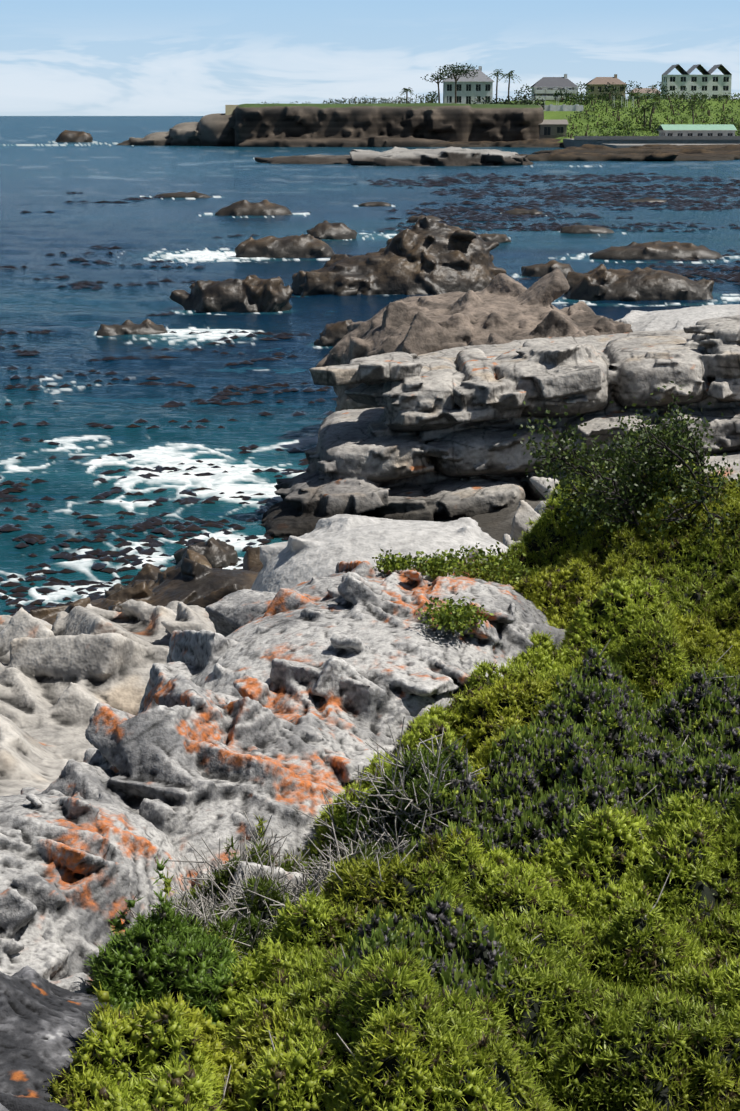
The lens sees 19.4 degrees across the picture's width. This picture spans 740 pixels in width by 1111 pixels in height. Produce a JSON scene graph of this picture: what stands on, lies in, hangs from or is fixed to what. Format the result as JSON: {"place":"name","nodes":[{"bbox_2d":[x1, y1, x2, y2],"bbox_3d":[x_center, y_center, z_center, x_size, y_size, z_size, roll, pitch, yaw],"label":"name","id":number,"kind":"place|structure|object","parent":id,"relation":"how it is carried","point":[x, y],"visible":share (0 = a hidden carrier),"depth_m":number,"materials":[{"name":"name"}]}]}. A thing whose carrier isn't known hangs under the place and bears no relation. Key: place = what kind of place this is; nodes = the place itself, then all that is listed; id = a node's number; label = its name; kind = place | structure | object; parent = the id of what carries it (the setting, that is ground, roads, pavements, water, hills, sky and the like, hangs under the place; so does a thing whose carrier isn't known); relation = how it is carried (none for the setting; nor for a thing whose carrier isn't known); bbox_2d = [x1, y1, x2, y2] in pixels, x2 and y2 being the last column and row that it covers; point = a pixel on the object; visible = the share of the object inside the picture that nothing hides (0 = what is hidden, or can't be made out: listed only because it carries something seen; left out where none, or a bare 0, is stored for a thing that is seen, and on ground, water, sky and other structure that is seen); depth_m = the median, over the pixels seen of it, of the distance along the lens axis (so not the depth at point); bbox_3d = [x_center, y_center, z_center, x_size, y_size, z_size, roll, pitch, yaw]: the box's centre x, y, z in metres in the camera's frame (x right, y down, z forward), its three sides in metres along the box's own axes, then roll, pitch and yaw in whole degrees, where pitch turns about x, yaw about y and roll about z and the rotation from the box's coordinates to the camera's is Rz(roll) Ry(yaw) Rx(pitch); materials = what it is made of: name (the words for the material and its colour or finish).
{"place":"outdoors","nodes":[
{"label":"outdoors","id":0,"kind":"place"},
{"bbox_2d":[117,103,543,146],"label":"headland cliff","id":1,"kind":"structure","parent":0,"point":[349,125],"depth_m":569.63,"materials":[{"name":"stone"}]},
{"bbox_2d":[0,116,739,614],"bbox_3d":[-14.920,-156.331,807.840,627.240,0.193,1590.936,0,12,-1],"label":"sea water","id":2,"kind":"structure","parent":0,"point":[42,171],"depth_m":97.39,"materials":[{"name":"blue liquid"}]},
{"bbox_2d":[55,130,92,141],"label":"islet rock","id":3,"kind":"object","parent":2,"relation":"in","point":[72,136],"visible":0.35,"depth_m":665.93,"materials":[{"name":"stone"}]},
{"bbox_2d":[103,583,132,597],"bbox_3d":[-3.723,1.010,35.904,1.571,1.083,1.358,0,12,-1],"label":"sea rock","id":4,"kind":"object","parent":2,"relation":"in","point":[117,587],"visible":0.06,"depth_m":35.95,"materials":[{"name":"stone"}]},
{"bbox_2d":[96,319,167,335],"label":"sea rock","id":5,"kind":"object","parent":2,"relation":"in","point":[144,327],"visible":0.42,"depth_m":80.70,"materials":[{"name":"stone"}]},
{"bbox_2d":[156,191,209,197],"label":"rock","id":6,"kind":"object","parent":2,"relation":"in","point":[193,194],"visible":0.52,"depth_m":215.93,"materials":[{"name":"stone"}]},
{"bbox_2d":[174,537,237,567],"bbox_3d":[-3.003,0.194,39.512,1.186,1.052,1.011,0,12,-1],"label":"sea rock","id":7,"kind":"object","parent":2,"relation":"in","point":[216,553],"visible":0.38,"depth_m":39.25,"materials":[{"name":"stone"}]},
{"bbox_2d":[169,275,292,312],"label":"sea rock","id":8,"kind":"object","parent":2,"relation":"in","point":[251,293],"visible":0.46,"depth_m":90.39,"materials":[{"name":"stone"}]},
{"bbox_2d":[215,199,291,215],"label":"sea rock","id":9,"kind":"object","parent":2,"relation":"in","point":[264,207],"visible":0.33,"depth_m":177.63,"materials":[{"name":"stone"}]},
{"bbox_2d":[235,234,334,257],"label":"sea rock","id":10,"kind":"object","parent":2,"relation":"in","point":[303,246],"visible":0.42,"depth_m":124.63,"materials":[{"name":"stone"}]},
{"bbox_2d":[307,220,356,239],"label":"sea rock","id":11,"kind":"object","parent":2,"relation":"in","point":[325,229],"visible":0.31,"depth_m":143.72,"materials":[{"name":"stone"}]},
{"bbox_2d":[314,319,352,345],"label":"sea rock","id":12,"kind":"object","parent":2,"relation":"in","point":[331,334],"visible":0.19,"depth_m":77.07,"materials":[{"name":"stone"}]},
{"bbox_2d":[0,172,739,615],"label":"floating kelp","id":13,"kind":"object","parent":2,"relation":"on","point":[472,224],"visible":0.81,"depth_m":75.37},
{"bbox_2d":[359,202,390,205],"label":"sea rock","id":14,"kind":"object","parent":2,"relation":"in","point":[375,204],"visible":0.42,"depth_m":196.03,"materials":[{"name":"stone"}]},
{"bbox_2d":[254,147,532,165],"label":"rock shelf","id":15,"kind":"object","parent":2,"relation":"in","point":[447,156],"visible":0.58,"depth_m":354.02,"materials":[{"name":"stone"}]},
{"bbox_2d":[291,217,505,295],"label":"sea rock","id":16,"kind":"object","parent":2,"relation":"in","point":[424,256],"visible":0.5,"depth_m":99.50,"materials":[{"name":"stone"}]},
{"bbox_2d":[406,215,442,222],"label":"sea rock","id":17,"kind":"object","parent":2,"relation":"in","point":[413,219],"visible":0.33,"depth_m":165.74,"materials":[{"name":"stone"}]},
{"bbox_2d":[315,267,632,411],"bbox_3d":[2.847,-3.874,53.587,8.475,6.372,11.088,0,12,-1],"label":"rock","id":18,"kind":"object","parent":2,"relation":"in","point":[501,308],"visible":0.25,"depth_m":51.89,"materials":[{"name":"stone"}]},
{"bbox_2d":[478,234,510,242],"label":"sea rock","id":19,"kind":"object","parent":2,"relation":"in","point":[501,238],"visible":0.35,"depth_m":139.44,"materials":[{"name":"stone"}]},
{"bbox_2d":[504,208,542,214],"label":"sea rock","id":20,"kind":"object","parent":2,"relation":"in","point":[519,211],"visible":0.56,"depth_m":178.70,"materials":[{"name":"stone"}]},
{"bbox_2d":[521,260,574,276],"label":"sea rock","id":21,"kind":"object","parent":2,"relation":"in","point":[538,270],"visible":0.38,"depth_m":110.50,"materials":[{"name":"stone"}]},
{"bbox_2d":[428,138,739,160],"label":"rocky shore","id":22,"kind":"structure","parent":2,"relation":"in","point":[655,152],"depth_m":420.08,"materials":[{"name":"stone"}]},
{"bbox_2d":[539,120,568,139],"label":"small building","id":23,"kind":"structure","parent":22,"relation":"on","point":[552,129],"depth_m":574.90,"materials":[{"name":"paint"}]},
{"bbox_2d":[560,225,614,233],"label":"sea rock","id":24,"kind":"object","parent":2,"relation":"in","point":[579,229],"visible":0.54,"depth_m":150.25,"materials":[{"name":"stone"}]},
{"bbox_2d":[564,264,713,301],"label":"sea rock","id":25,"kind":"object","parent":2,"relation":"in","point":[601,282],"visible":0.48,"depth_m":96.17,"materials":[{"name":"stone"}]},
{"bbox_2d":[625,198,666,202],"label":"sea rock","id":26,"kind":"object","parent":2,"relation":"in","point":[647,199],"visible":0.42,"depth_m":202.95,"materials":[{"name":"stone"}]},
{"bbox_2d":[589,240,722,259],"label":"sea rock","id":27,"kind":"object","parent":2,"relation":"in","point":[658,250],"visible":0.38,"depth_m":123.68,"materials":[{"name":"stone"}]},
{"bbox_2d":[616,304,739,331],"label":"rock","id":28,"kind":"object","parent":2,"relation":"in","point":[661,320],"visible":0.06,"depth_m":52.50,"materials":[{"name":"stone"}]},
{"bbox_2d":[0,0,739,115],"label":"sky","id":29,"kind":"structure","parent":0,"point":[58,57],"materials":[{"name":"blue"}]},
{"bbox_2d":[192,451,739,892],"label":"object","id":30,"kind":"structure","parent":0,"point":[496,525],"depth_m":41.62,"materials":[{"name":"stone"}]},
{"bbox_2d":[0,965,112,1110],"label":"dark rock","id":31,"kind":"object","parent":30,"relation":"on","point":[43,1021],"visible":0.54,"depth_m":9.34,"materials":[{"name":"stone"}]},
{"bbox_2d":[0,787,196,993],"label":"lichen rock","id":32,"kind":"object","parent":30,"relation":"on","point":[76,869],"visible":0.4,"depth_m":11.34,"materials":[{"name":"stone"}]},
{"bbox_2d":[29,547,262,624],"bbox_3d":[-2.909,1.221,32.414,7.546,2.760,12.927,9,14,36],"label":"rock","id":33,"kind":"object","parent":30,"relation":"on","point":[191,577],"visible":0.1,"depth_m":32.19,"materials":[{"name":"stone"}]},
{"bbox_2d":[0,476,570,795],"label":"rock","id":34,"kind":"object","parent":30,"relation":"on","point":[63,675],"visible":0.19,"depth_m":21.99,"materials":[{"name":"stone"}]},
{"bbox_2d":[41,548,565,907],"bbox_3d":[0.050,1.860,16.524,3.616,3.664,9.637,5,13,23],"label":"lichen rock","id":35,"kind":"object","parent":30,"relation":"on","point":[279,705],"visible":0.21,"depth_m":14.26,"materials":[{"name":"stone"}]},
{"bbox_2d":[251,514,508,592],"bbox_3d":[0.140,0.929,23.163,3.831,2.665,3.376,0,12,-1],"label":"rock","id":36,"kind":"object","parent":30,"relation":"on","point":[325,546],"visible":0.17,"depth_m":22.52,"materials":[{"name":"stone"}]},
{"bbox_2d":[80,481,739,1110],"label":"shrub","id":37,"kind":"object","parent":30,"relation":"on","point":[580,1075],"visible":0.21,"depth_m":10.54,"materials":[{"name":"green plant"}]},
{"bbox_2d":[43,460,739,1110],"bbox_3d":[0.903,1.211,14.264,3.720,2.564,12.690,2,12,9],"label":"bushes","id":38,"kind":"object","parent":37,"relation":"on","point":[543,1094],"visible":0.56,"depth_m":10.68,"materials":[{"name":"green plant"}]},
{"bbox_2d":[372,381,739,637],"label":"shrubs on rock","id":39,"kind":"object","parent":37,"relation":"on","point":[493,568],"depth_m":17.42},
{"bbox_2d":[82,479,739,1105],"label":"dry twigs","id":40,"kind":"object","parent":30,"relation":"on","point":[208,903],"visible":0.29,"depth_m":11.85,"materials":[{"name":"grey plant"}]},
{"bbox_2d":[258,315,739,537],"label":"rock ledge","id":41,"kind":"object","parent":30,"relation":"on","point":[433,438],"visible":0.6,"depth_m":43.14,"materials":[{"name":"stone"}]},
{"bbox_2d":[225,99,739,141],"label":"grass","id":42,"kind":"structure","parent":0,"point":[548,115],"depth_m":606.79,"materials":[{"name":"plant"}]},
{"bbox_2d":[442,66,493,103],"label":"white house","id":43,"kind":"structure","parent":42,"relation":"on","point":[480,85],"depth_m":626.29,"materials":[{"name":"paint"}]},
{"bbox_2d":[258,62,739,138],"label":"headland trees","id":44,"kind":"object","parent":42,"relation":"on","point":[526,100],"materials":[{"name":"green plant"}]},
{"bbox_2d":[464,96,633,107],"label":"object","id":45,"kind":"object","parent":42,"relation":"on","point":[558,100],"visible":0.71,"depth_m":611.21,"materials":[{"name":"paint"}]},
{"bbox_2d":[530,74,577,100],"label":"white house","id":46,"kind":"structure","parent":42,"relation":"on","point":[546,88],"depth_m":641.23,"materials":[{"name":"paint"}]},
{"bbox_2d":[538,104,582,110],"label":"wall","id":47,"kind":"structure","parent":42,"relation":"on","point":[564,107],"depth_m":592.24,"materials":[{"name":"paint"}]},
{"bbox_2d":[586,74,625,99],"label":"tan house","id":48,"kind":"structure","parent":42,"relation":"on","point":[597,83],"depth_m":705.27,"materials":[{"name":"paint"}]},
{"bbox_2d":[629,85,660,98],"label":"white house","id":49,"kind":"structure","parent":42,"relation":"on","point":[642,90],"depth_m":715.79,"materials":[{"name":"paint"}]},
{"bbox_2d":[661,64,731,98],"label":"house","id":50,"kind":"structure","parent":42,"relation":"on","point":[710,84],"depth_m":676.09,"materials":[{"name":"paint"}]},
{"bbox_2d":[563,136,739,147],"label":"harbour quay","id":51,"kind":"structure","parent":0,"point":[616,141],"depth_m":531.05,"materials":[{"name":"paint"}]},
{"bbox_2d":[657,124,736,135],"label":"building","id":52,"kind":"structure","parent":51,"relation":"on","point":[696,129],"depth_m":536.40,"materials":[{"name":"paint"}]}
]}

